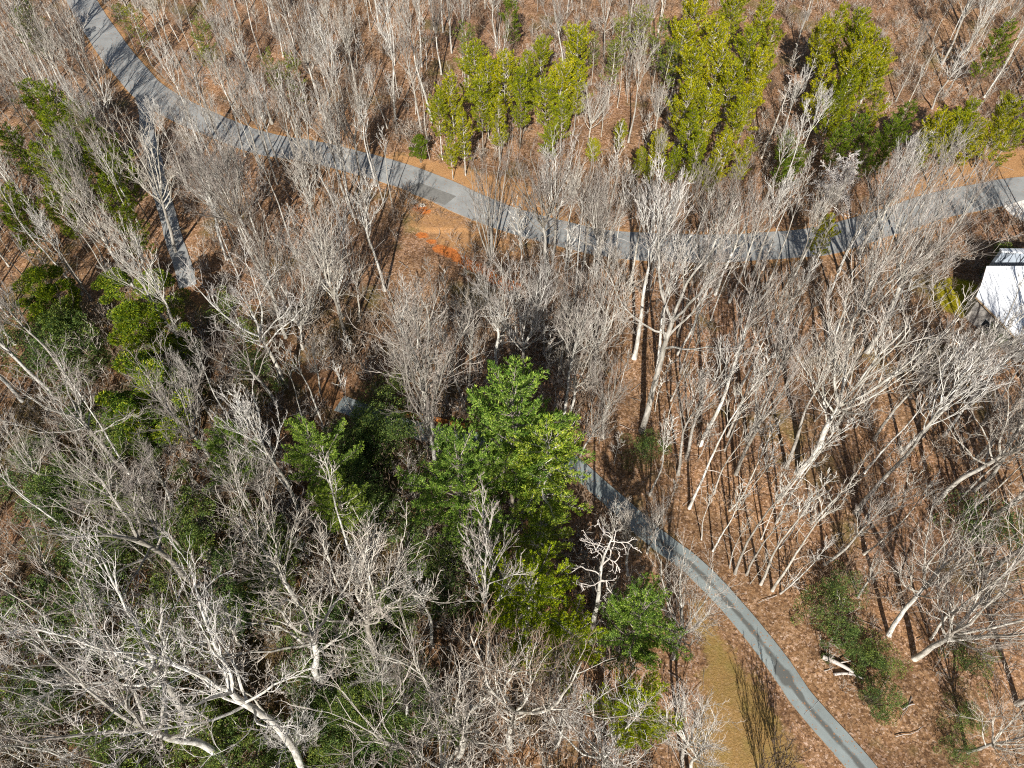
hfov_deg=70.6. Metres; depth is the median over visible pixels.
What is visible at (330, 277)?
bare tree
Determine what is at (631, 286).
sapling
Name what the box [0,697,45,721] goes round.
sapling
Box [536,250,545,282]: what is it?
sapling
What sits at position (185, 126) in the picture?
bare tree
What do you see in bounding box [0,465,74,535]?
birch tree
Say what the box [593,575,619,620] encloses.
sapling
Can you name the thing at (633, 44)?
bare tree
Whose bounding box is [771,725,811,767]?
bare shrub
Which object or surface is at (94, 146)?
bare tree
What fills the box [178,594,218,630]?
laurel shrub
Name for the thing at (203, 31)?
pine tree
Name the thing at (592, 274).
birch tree
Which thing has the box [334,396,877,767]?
driveway
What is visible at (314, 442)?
white pine
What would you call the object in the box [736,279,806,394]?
bare tree
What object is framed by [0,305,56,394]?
bare tree
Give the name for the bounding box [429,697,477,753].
laurel shrub
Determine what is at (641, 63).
bare tree
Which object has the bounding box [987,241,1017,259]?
laurel shrub
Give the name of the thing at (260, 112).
bare tree
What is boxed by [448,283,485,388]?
bare tree
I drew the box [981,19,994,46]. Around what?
sapling
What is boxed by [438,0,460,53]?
bare tree
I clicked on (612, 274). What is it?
bare tree
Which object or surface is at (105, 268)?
sapling
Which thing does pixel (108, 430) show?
laurel shrub
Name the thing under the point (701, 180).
bare tree
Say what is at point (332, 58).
bare tree
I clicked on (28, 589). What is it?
sapling
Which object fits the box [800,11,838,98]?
pine tree
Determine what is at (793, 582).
birch tree
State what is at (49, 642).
birch tree
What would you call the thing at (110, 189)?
pine tree
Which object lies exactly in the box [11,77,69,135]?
pine tree
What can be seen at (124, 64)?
road
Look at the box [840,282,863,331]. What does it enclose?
sapling
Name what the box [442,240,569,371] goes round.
bare tree
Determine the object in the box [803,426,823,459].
sapling
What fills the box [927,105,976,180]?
pine tree
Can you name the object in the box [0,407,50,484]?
bare tree
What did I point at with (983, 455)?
sapling
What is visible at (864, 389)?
sapling
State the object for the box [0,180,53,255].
pine tree
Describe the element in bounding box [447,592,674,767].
bare tree
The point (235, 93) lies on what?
bare tree
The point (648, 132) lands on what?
sapling
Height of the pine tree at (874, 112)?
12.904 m
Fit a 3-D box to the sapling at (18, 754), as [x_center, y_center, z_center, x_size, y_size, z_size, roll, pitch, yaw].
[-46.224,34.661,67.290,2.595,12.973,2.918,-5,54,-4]
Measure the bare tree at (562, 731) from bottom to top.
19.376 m
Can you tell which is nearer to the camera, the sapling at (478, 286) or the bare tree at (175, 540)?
the bare tree at (175, 540)
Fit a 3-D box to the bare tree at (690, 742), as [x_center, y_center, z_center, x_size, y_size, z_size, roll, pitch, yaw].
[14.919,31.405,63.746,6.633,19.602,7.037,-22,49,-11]
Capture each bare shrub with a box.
[756,745,783,767]
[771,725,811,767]
[862,691,882,704]
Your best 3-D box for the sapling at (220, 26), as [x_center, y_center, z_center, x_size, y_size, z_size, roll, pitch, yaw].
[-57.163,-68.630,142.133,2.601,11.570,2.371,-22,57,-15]
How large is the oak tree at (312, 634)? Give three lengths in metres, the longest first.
29.534 x 15.661 x 14.942 m
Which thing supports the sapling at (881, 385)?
on the ground
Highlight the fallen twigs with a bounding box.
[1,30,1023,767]
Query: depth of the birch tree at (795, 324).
90.61 m
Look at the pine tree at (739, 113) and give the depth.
115.88 m
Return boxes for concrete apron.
[1003,200,1023,220]
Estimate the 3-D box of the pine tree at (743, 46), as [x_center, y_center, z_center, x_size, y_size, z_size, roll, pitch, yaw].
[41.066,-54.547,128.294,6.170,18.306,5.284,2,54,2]
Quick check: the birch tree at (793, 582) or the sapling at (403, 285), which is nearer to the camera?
the birch tree at (793, 582)
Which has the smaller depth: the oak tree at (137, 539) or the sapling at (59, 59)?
the oak tree at (137, 539)
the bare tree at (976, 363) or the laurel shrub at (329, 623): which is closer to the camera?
the laurel shrub at (329, 623)
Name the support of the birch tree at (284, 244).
on the ground
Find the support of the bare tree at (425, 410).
on the ground
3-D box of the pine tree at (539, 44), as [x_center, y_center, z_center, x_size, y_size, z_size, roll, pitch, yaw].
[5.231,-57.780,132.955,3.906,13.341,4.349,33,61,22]
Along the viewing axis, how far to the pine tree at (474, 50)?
121.96 m
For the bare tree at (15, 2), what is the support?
on the ground
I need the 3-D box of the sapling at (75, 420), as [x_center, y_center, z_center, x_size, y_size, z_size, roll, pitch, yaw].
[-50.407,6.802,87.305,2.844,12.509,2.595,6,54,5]
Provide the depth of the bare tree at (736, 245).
96.72 m
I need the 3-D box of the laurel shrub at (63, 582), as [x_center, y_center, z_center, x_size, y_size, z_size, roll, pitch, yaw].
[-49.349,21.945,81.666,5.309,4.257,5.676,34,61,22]
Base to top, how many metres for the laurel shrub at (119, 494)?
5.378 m
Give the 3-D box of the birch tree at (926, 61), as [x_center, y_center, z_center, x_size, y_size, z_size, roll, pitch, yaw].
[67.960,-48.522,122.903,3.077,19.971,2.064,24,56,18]
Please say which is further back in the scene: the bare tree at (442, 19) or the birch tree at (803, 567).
the bare tree at (442, 19)
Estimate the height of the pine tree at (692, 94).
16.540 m
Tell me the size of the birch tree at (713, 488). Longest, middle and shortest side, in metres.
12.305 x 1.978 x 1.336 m
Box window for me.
[980,319,991,329]
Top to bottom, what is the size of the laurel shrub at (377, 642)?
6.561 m
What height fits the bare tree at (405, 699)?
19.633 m
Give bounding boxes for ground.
[0,0,1023,767]
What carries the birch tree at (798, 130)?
on the ground
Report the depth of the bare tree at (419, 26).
136.34 m
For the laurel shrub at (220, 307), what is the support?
on the ground
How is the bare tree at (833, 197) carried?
on the ground
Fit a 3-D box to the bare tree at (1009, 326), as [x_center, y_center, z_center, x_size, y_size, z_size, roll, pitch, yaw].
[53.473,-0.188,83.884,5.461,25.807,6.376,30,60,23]
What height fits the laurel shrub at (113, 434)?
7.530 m
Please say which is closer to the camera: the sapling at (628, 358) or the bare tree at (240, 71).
the sapling at (628, 358)
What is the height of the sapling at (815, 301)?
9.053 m
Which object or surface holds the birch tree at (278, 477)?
on the ground
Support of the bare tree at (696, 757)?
on the ground
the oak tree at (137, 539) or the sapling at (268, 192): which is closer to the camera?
the oak tree at (137, 539)
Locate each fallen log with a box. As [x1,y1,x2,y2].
[821,655,853,672]
[833,668,863,678]
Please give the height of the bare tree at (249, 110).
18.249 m
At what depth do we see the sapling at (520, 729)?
66.25 m
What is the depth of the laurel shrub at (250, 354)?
95.94 m
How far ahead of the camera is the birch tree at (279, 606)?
69.36 m
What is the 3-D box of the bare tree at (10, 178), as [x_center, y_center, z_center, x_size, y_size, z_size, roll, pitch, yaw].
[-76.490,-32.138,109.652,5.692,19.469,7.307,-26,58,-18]
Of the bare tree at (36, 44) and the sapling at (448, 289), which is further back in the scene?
the bare tree at (36, 44)
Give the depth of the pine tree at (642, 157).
117.95 m
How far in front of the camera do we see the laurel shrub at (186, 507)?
82.70 m
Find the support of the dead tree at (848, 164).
on the ground
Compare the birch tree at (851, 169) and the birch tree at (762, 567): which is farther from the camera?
the birch tree at (851, 169)
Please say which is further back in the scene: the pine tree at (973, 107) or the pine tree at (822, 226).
the pine tree at (973, 107)
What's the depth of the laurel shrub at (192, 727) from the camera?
71.64 m
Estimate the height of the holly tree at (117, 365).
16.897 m
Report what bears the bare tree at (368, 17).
on the ground
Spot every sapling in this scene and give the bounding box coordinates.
[0,525,23,558]
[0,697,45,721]
[0,716,37,743]
[0,737,35,767]
[1,654,29,672]
[1,740,47,758]
[6,270,28,299]
[7,122,31,162]
[10,575,60,605]
[20,332,49,367]
[24,749,80,767]
[27,241,56,280]
[35,389,80,443]
[50,47,72,81]
[65,412,109,462]
[68,554,120,595]
[73,582,115,610]
[95,255,124,302]
[99,209,120,241]
[105,243,142,290]
[105,592,148,631]
[165,308,198,363]
[174,117,186,146]
[208,203,233,248]
[211,6,230,60]
[227,390,267,445]
[245,0,257,31]
[250,237,279,298]
[259,295,278,332]
[261,621,289,650]
[262,178,275,210]
[267,228,292,280]
[281,203,307,257]
[292,538,312,564]
[298,728,319,752]
[300,181,316,223]
[308,511,334,550]
[317,146,329,180]
[321,639,354,678]
[337,639,352,661]
[340,28,353,71]
[341,331,354,364]
[344,553,371,593]
[345,545,364,566]
[355,33,363,62]
[396,450,419,497]
[397,271,410,308]
[404,59,418,113]
[416,11,430,68]
[422,256,436,298]
[424,128,431,159]
[428,28,434,56]
[436,266,453,317]
[438,307,447,330]
[458,251,469,288]
[468,733,485,751]
[473,266,483,305]
[478,528,493,564]
[484,267,500,330]
[486,694,501,720]
[491,297,507,350]
[505,719,529,747]
[507,194,529,272]
[510,199,529,267]
[520,262,542,323]
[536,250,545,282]
[541,142,551,180]
[543,327,559,383]
[560,294,575,346]
[561,224,582,286]
[584,555,608,599]
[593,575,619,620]
[597,151,605,190]
[603,146,621,195]
[609,6,616,40]
[609,432,624,462]
[611,239,623,283]
[612,120,625,175]
[613,158,621,196]
[616,281,635,340]
[616,344,633,386]
[620,269,639,317]
[621,156,633,197]
[622,43,632,94]
[622,161,630,193]
[623,564,647,599]
[626,68,633,101]
[642,111,654,148]
[650,355,676,411]
[652,158,666,188]
[661,415,680,459]
[666,475,681,505]
[691,365,705,406]
[695,416,721,459]
[701,345,712,371]
[738,281,772,339]
[740,280,756,324]
[748,257,766,304]
[749,446,780,484]
[753,280,775,333]
[770,171,794,218]
[770,452,795,484]
[780,259,798,300]
[786,43,800,82]
[792,117,811,163]
[793,509,816,537]
[797,347,817,380]
[803,278,825,325]
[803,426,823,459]
[824,352,851,391]
[827,314,854,357]
[837,307,858,348]
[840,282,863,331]
[840,516,868,547]
[848,214,882,278]
[849,374,880,410]
[858,364,894,415]
[863,324,889,369]
[881,424,914,462]
[883,467,924,513]
[885,431,920,476]
[891,333,938,391]
[893,369,924,407]
[911,261,955,314]
[923,67,936,97]
[924,368,962,414]
[943,327,988,371]
[959,440,997,476]
[962,517,1004,549]
[963,397,1011,442]
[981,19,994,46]
[987,482,1023,522]
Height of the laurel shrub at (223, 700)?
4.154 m
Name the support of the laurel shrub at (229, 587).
on the ground
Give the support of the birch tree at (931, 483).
on the ground
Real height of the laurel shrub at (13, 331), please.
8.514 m
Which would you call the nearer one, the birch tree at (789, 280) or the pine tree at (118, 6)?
the birch tree at (789, 280)
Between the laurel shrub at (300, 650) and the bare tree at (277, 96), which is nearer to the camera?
the laurel shrub at (300, 650)
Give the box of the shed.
[981,248,1023,277]
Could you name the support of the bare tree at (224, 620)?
on the ground
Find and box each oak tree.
[0,332,149,482]
[0,495,212,767]
[0,525,236,767]
[0,600,112,726]
[13,429,218,628]
[51,528,333,767]
[169,285,283,409]
[176,234,305,388]
[185,518,380,694]
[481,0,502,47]
[585,0,620,59]
[590,184,764,433]
[929,547,1010,640]
[932,360,1023,504]
[981,484,1023,575]
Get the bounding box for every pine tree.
[0,121,46,191]
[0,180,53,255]
[0,205,45,262]
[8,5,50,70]
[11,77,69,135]
[14,0,48,36]
[22,140,81,220]
[27,79,85,166]
[35,110,96,195]
[38,182,88,252]
[48,145,100,221]
[62,99,97,146]
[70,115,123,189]
[82,145,127,200]
[89,171,138,228]
[99,144,147,218]
[111,2,137,53]
[112,204,157,269]
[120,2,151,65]
[190,13,218,74]
[192,33,215,85]
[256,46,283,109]
[278,52,307,112]
[425,89,449,159]
[434,69,466,150]
[440,131,460,179]
[452,20,477,94]
[454,110,474,175]
[455,38,491,127]
[465,75,494,152]
[472,55,502,138]
[488,93,509,162]
[491,48,518,134]
[499,0,521,56]
[506,66,537,148]
[518,49,541,109]
[528,70,560,154]
[531,34,553,83]
[537,121,558,172]
[547,56,577,143]
[551,92,573,157]
[561,19,594,114]
[567,58,593,134]
[585,137,602,174]
[588,31,600,83]
[599,34,624,105]
[606,11,631,86]
[613,118,628,163]
[623,4,653,79]
[633,146,647,184]
[643,161,653,192]
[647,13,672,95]
[647,127,673,185]
[656,38,683,111]
[662,146,682,185]
[663,16,700,107]
[664,74,705,155]
[674,108,702,176]
[675,40,712,116]
[676,0,718,78]
[682,130,708,199]
[693,85,723,168]
[694,14,729,110]
[698,42,733,129]
[700,157,721,207]
[707,127,740,198]
[713,0,749,78]
[713,57,751,148]
[717,93,749,172]
[728,23,768,117]
[728,135,758,189]
[734,74,765,153]
[741,45,773,120]
[743,0,775,83]
[754,17,786,95]
[770,158,790,194]
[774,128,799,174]
[781,144,811,188]
[799,54,836,134]
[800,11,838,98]
[805,212,841,272]
[810,1,853,93]
[812,90,846,155]
[820,67,863,152]
[821,122,858,180]
[825,40,874,133]
[825,99,856,156]
[826,6,873,100]
[833,19,882,115]
[842,112,873,163]
[844,55,893,139]
[851,133,881,186]
[855,36,897,113]
[855,87,890,151]
[867,116,907,177]
[869,146,890,182]
[879,99,918,150]
[907,104,958,178]
[911,134,935,174]
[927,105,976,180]
[928,128,965,183]
[939,96,983,161]
[947,117,990,180]
[965,115,1019,183]
[969,17,1018,94]
[971,90,1023,167]
[982,116,1023,180]
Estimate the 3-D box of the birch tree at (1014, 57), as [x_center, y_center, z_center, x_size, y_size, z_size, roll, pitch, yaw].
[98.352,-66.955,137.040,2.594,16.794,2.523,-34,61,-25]
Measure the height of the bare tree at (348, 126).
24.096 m
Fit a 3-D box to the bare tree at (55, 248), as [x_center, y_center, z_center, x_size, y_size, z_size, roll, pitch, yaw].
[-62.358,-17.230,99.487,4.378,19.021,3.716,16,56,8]
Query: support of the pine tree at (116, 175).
on the ground
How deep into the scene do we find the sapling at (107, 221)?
109.83 m
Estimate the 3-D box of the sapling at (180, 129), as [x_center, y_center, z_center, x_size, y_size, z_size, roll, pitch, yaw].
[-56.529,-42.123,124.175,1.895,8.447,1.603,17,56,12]
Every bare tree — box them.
[0,0,51,95]
[0,16,50,95]
[0,36,25,106]
[0,76,45,155]
[0,149,16,177]
[0,150,38,215]
[0,154,38,223]
[0,281,83,403]
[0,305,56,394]
[0,375,23,402]
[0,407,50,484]
[0,505,59,585]
[2,0,54,85]
[5,0,76,105]
[6,0,45,56]
[12,31,89,153]
[14,207,92,300]
[15,413,144,508]
[17,4,68,95]
[33,0,107,120]
[33,123,108,242]
[34,13,90,112]
[36,0,64,48]
[42,0,103,93]
[51,118,114,214]
[51,178,136,292]
[53,67,127,186]
[55,71,101,145]
[55,137,117,231]
[64,104,134,210]
[69,41,118,135]
[84,128,140,225]
[95,101,186,252]
[96,459,192,561]
[97,213,174,333]
[111,224,188,361]
[112,430,184,512]
[119,321,223,477]
[128,0,175,65]
[130,0,158,57]
[134,94,188,191]
[138,0,187,82]
[139,377,201,442]
[143,38,202,150]
[143,519,239,689]
[154,77,195,153]
[159,117,243,260]
[159,344,212,418]
[161,103,266,263]
[167,0,192,58]
[168,80,211,157]
[172,130,266,254]
[174,47,225,163]
[186,150,235,243]
[187,423,268,515]
[190,156,268,294]
[193,48,245,156]
[194,587,250,651]
[195,0,225,68]
[197,89,234,181]
[201,441,315,615]
[209,14,231,94]
[209,373,299,511]
[211,141,261,244]
[211,163,295,338]
[214,0,239,56]
[217,10,273,124]
[219,50,253,120]
[222,226,333,349]
[225,76,260,168]
[227,54,272,165]
[233,0,241,23]
[234,89,278,184]
[238,443,283,517]
[242,62,279,166]
[243,0,262,58]
[250,0,323,113]
[253,497,461,671]
[255,190,363,318]
[256,32,310,188]
[258,684,326,760]
[265,0,296,54]
[265,83,298,170]
[266,0,283,56]
[267,0,274,31]
[269,18,295,90]
[273,563,506,767]
[278,137,325,259]
[285,72,319,187]
[285,193,354,345]
[287,125,342,224]
[294,0,344,95]
[296,328,334,393]
[299,76,354,217]
[306,0,317,48]
[307,20,343,122]
[307,31,331,114]
[310,70,352,192]
[313,0,336,60]
[319,49,387,184]
[326,123,350,206]
[330,730,423,767]
[331,1,359,124]
[340,243,368,320]
[344,164,394,291]
[344,266,495,455]
[347,631,410,704]
[350,79,380,186]
[360,62,387,128]
[366,0,371,30]
[369,269,464,477]
[371,0,401,119]
[372,0,380,34]
[372,620,435,721]
[381,0,395,65]
[381,557,434,647]
[388,0,432,123]
[389,24,423,132]
[395,272,448,358]
[406,626,537,767]
[412,0,426,66]
[421,0,444,74]
[427,324,462,399]
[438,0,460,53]
[440,2,443,32]
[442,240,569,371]
[445,247,546,367]
[447,0,473,84]
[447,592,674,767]
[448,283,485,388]
[455,474,537,681]
[460,116,517,265]
[477,8,511,82]
[481,134,589,275]
[494,629,593,748]
[495,0,499,32]
[515,647,668,767]
[521,257,569,350]
[532,122,583,260]
[537,0,574,61]
[537,268,593,374]
[539,239,648,369]
[541,674,593,750]
[549,328,606,412]
[553,296,611,426]
[556,134,651,279]
[560,157,594,270]
[573,169,616,272]
[579,72,618,147]
[579,389,618,455]
[582,347,634,438]
[583,237,622,344]
[587,160,633,258]
[598,497,665,575]
[616,0,657,69]
[618,526,749,664]
[627,26,658,142]
[628,162,672,285]
[629,153,696,359]
[629,487,675,554]
[640,0,658,56]
[645,677,729,767]
[647,79,670,172]
[647,169,690,290]
[650,686,744,767]
[651,0,664,58]
[651,127,667,199]
[654,226,707,370]
[660,181,690,268]
[667,366,724,475]
[673,157,720,269]
[675,233,712,337]
[676,240,732,355]
[679,330,752,459]
[686,148,765,271]
[697,246,789,446]
[698,179,739,272]
[709,168,787,295]
[728,186,787,302]
[734,310,825,475]
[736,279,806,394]
[744,307,826,441]
[751,166,802,276]
[762,116,800,202]
[776,242,989,476]
[781,65,815,137]
[782,200,832,290]
[782,254,824,325]
[783,312,866,469]
[789,6,815,64]
[792,82,833,177]
[793,177,852,279]
[823,477,918,565]
[828,188,883,294]
[836,150,951,375]
[837,143,919,271]
[852,321,1023,517]
[854,526,899,598]
[857,130,935,253]
[858,179,908,259]
[865,126,1023,353]
[872,314,986,441]
[878,475,1015,637]
[881,126,931,219]
[887,134,970,259]
[890,229,950,314]
[895,17,934,101]
[897,117,986,241]
[899,320,1009,454]
[908,480,1023,685]
[921,302,1023,438]
[930,329,1004,411]
[931,38,988,108]
[938,670,1023,767]
[940,0,989,64]
[942,328,1023,436]
[945,9,990,94]
[949,0,1000,72]
[963,0,1002,53]
[966,332,1023,408]
[969,369,1023,464]
[972,367,1023,492]
[980,0,1023,72]
[983,15,1023,97]
[990,419,1023,516]
[1001,26,1023,67]
[1013,698,1023,706]
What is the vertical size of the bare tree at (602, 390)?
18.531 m
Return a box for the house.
[966,266,1023,361]
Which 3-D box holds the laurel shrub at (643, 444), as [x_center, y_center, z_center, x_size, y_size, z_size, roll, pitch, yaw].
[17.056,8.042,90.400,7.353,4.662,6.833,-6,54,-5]
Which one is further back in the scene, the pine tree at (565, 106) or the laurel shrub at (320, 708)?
the pine tree at (565, 106)
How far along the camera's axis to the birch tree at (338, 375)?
83.57 m
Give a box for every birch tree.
[0,61,53,145]
[0,179,83,295]
[0,252,33,290]
[0,411,39,479]
[0,453,67,527]
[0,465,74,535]
[0,564,28,592]
[0,572,78,638]
[0,607,51,643]
[0,617,106,677]
[0,683,89,731]
[0,740,79,765]
[2,43,39,102]
[2,582,31,605]
[10,231,65,299]
[14,180,81,283]
[27,184,62,246]
[36,738,118,767]
[39,208,67,272]
[44,190,120,296]
[48,178,107,271]
[50,352,136,484]
[67,169,131,256]
[77,591,139,639]
[86,79,133,164]
[91,504,163,571]
[95,148,142,247]
[97,643,192,702]
[153,616,212,667]
[157,429,207,496]
[161,4,179,41]
[181,2,204,61]
[185,328,227,415]
[200,191,239,278]
[213,663,267,713]
[220,0,251,74]
[225,87,262,176]
[226,141,272,249]
[230,383,289,492]
[246,137,294,256]
[260,584,305,647]
[268,0,290,64]
[272,219,307,309]
[273,338,310,424]
[274,68,303,187]
[280,339,324,431]
[285,36,311,127]
[292,159,338,284]
[311,446,359,561]
[312,79,339,176]
[319,0,336,70]
[324,160,358,287]
[329,126,356,224]
[332,361,358,428]
[339,195,355,268]
[342,53,362,139]
[342,148,370,247]
[343,27,355,92]
[345,0,358,72]
[352,97,383,202]
[357,28,369,90]
[376,126,392,207]
[384,13,399,98]
[385,71,400,138]
[415,58,426,143]
[450,665,480,724]
[465,0,471,53]
[564,189,588,302]
[580,237,603,348]
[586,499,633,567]
[596,739,612,767]
[601,76,609,136]
[612,171,635,263]
[617,36,626,107]
[645,233,664,313]
[648,410,676,495]
[653,78,670,138]
[657,373,688,448]
[666,303,715,401]
[679,271,717,373]
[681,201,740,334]
[684,184,715,273]
[688,366,768,509]
[698,484,715,539]
[709,242,746,319]
[709,479,753,551]
[713,413,762,494]
[724,345,776,451]
[725,516,752,568]
[726,311,788,437]
[728,419,780,511]
[729,458,811,574]
[741,439,785,505]
[744,257,803,366]
[745,498,802,575]
[749,549,774,583]
[757,323,793,390]
[759,467,838,585]
[760,481,791,539]
[762,160,808,270]
[765,164,815,288]
[768,296,811,374]
[770,474,860,591]
[773,252,821,353]
[774,78,801,162]
[774,99,811,215]
[775,419,842,522]
[777,413,860,503]
[778,482,822,548]
[779,533,838,594]
[787,147,817,215]
[791,556,816,582]
[792,214,837,309]
[796,1,811,46]
[809,162,853,266]
[811,447,874,524]
[813,240,885,356]
[813,345,864,421]
[832,315,910,431]
[844,275,920,388]
[855,350,919,427]
[862,469,943,555]
[863,364,954,473]
[869,143,928,252]
[899,39,939,117]
[916,334,994,423]
[931,0,955,46]
[950,455,1023,523]
[955,438,1023,505]
[967,326,1023,392]
[977,54,1011,110]
[993,359,1023,410]
[995,271,1023,339]
[1006,42,1023,70]
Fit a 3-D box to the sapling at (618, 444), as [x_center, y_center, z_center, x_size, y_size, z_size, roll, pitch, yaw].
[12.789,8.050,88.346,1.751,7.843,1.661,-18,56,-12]
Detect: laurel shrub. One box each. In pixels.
[0,294,77,358]
[0,325,65,380]
[0,429,56,488]
[0,457,48,511]
[0,574,82,657]
[0,653,74,750]
[10,672,103,757]
[11,488,74,541]
[14,660,70,727]
[17,456,94,528]
[18,313,101,380]
[19,512,94,571]
[24,461,87,513]
[32,446,96,512]
[35,308,113,367]
[36,296,103,353]
[38,562,151,669]
[42,354,98,403]
[42,559,100,603]
[56,525,135,582]
[59,404,102,442]
[61,522,158,615]
[65,691,154,767]
[69,468,129,516]
[79,393,161,461]
[82,492,134,532]
[84,347,112,375]
[91,469,131,509]
[92,420,133,457]
[93,507,169,568]
[94,491,125,513]
[102,414,170,483]
[104,629,160,691]
[106,483,179,548]
[108,759,121,767]
[112,714,206,767]
[116,330,194,390]
[117,333,145,360]
[118,584,186,652]
[119,608,179,665]
[129,610,214,686]
[139,442,166,470]
[139,557,213,613]
[140,661,199,722]
[141,647,183,678]
[142,513,230,596]
[151,527,223,580]
[154,485,234,553]
[158,373,198,408]
[162,351,209,393]
[165,695,254,767]
[166,589,244,669]
[168,696,223,759]
[169,458,196,489]
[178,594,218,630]
[188,714,274,767]
[193,589,243,645]
[195,285,252,335]
[196,535,248,589]
[200,675,241,714]
[204,576,268,638]
[210,704,255,757]
[220,493,266,529]
[226,316,267,352]
[227,709,283,767]
[228,591,274,640]
[229,559,310,634]
[230,347,296,404]
[232,457,269,493]
[238,512,310,572]
[240,752,312,767]
[242,534,319,611]
[252,750,294,767]
[253,710,327,767]
[275,624,348,693]
[281,687,362,764]
[286,645,353,720]
[288,596,330,638]
[291,673,372,742]
[293,710,371,767]
[295,595,364,657]
[296,434,350,483]
[311,439,408,535]
[315,699,395,767]
[322,409,392,472]
[325,663,396,743]
[330,390,426,451]
[332,622,399,680]
[337,420,402,486]
[337,472,404,539]
[341,481,396,548]
[341,629,411,693]
[343,400,431,493]
[346,698,402,767]
[352,658,396,697]
[357,367,410,408]
[365,577,424,653]
[368,728,421,767]
[370,587,409,629]
[372,704,402,735]
[377,652,449,738]
[381,500,445,562]
[389,561,431,601]
[400,687,440,743]
[406,537,460,598]
[419,568,481,629]
[422,516,510,616]
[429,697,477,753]
[451,525,501,571]
[620,427,672,471]
[790,574,865,639]
[815,560,870,608]
[819,616,871,663]
[848,645,889,686]
[853,626,912,691]
[856,671,908,726]
[932,733,980,767]
[933,490,1023,581]
[936,692,988,738]
[937,638,1001,698]
[980,322,1007,349]
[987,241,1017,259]
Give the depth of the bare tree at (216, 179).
90.53 m
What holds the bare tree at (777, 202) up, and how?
on the ground
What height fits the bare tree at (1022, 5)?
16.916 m
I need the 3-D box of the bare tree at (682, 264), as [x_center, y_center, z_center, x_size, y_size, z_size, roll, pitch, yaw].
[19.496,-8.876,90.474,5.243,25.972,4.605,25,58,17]
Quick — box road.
[66,0,1023,262]
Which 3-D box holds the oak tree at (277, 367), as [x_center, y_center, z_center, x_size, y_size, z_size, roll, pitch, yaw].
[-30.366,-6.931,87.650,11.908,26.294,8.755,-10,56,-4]
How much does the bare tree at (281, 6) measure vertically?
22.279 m
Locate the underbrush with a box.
[0,0,1023,767]
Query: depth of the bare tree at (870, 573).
73.95 m
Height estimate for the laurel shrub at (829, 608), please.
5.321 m
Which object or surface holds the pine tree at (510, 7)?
on the ground
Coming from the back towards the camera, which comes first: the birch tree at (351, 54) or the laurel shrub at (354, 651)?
the birch tree at (351, 54)
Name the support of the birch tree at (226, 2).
on the ground
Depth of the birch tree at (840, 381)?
88.02 m
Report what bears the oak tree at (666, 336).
on the ground
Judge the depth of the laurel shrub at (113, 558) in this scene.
80.28 m
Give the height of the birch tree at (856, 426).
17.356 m
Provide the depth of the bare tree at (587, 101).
122.97 m
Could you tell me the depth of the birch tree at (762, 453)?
75.78 m
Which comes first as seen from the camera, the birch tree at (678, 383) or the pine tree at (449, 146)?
the birch tree at (678, 383)
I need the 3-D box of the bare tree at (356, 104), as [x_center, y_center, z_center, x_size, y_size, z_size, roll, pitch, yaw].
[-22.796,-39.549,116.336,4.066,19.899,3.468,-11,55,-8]
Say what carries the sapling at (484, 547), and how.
on the ground
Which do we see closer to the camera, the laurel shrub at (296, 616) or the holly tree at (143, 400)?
the laurel shrub at (296, 616)
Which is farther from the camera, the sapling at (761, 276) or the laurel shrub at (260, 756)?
the sapling at (761, 276)
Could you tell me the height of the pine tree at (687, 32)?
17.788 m
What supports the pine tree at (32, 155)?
on the ground
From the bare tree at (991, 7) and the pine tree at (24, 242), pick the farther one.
the bare tree at (991, 7)
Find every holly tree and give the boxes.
[12,264,81,332]
[71,383,166,455]
[91,267,148,330]
[94,350,202,445]
[104,299,214,390]
[131,392,167,439]
[133,268,190,331]
[408,133,427,162]
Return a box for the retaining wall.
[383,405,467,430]
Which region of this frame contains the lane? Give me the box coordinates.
[132,81,196,288]
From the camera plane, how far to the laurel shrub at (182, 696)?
73.45 m
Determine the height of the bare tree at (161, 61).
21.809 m
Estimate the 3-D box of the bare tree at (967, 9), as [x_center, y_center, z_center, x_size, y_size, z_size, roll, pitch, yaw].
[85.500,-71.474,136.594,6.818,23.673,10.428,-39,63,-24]
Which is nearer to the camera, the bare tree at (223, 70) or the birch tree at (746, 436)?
the birch tree at (746, 436)
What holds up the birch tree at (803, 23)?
on the ground
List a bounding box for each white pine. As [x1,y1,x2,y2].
[192,410,264,496]
[281,414,364,496]
[304,467,373,532]
[394,416,525,548]
[456,355,595,525]
[475,540,587,679]
[490,399,593,544]
[502,498,574,579]
[524,594,607,695]
[581,664,685,753]
[593,571,692,670]
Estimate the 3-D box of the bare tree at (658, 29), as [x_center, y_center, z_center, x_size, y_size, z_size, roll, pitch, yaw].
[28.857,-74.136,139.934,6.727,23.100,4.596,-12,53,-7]
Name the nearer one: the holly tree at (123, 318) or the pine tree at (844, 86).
the holly tree at (123, 318)
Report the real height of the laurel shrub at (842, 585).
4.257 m
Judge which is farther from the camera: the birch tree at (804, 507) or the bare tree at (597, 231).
the bare tree at (597, 231)
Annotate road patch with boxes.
[408,183,455,204]
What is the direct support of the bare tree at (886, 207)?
on the ground
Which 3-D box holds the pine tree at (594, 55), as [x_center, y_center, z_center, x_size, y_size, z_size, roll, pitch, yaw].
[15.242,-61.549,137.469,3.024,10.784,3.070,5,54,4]
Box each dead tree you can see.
[178,50,216,131]
[564,520,641,643]
[761,75,801,158]
[803,150,861,222]
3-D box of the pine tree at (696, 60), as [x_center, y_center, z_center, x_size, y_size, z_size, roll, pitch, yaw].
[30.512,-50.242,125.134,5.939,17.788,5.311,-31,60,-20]

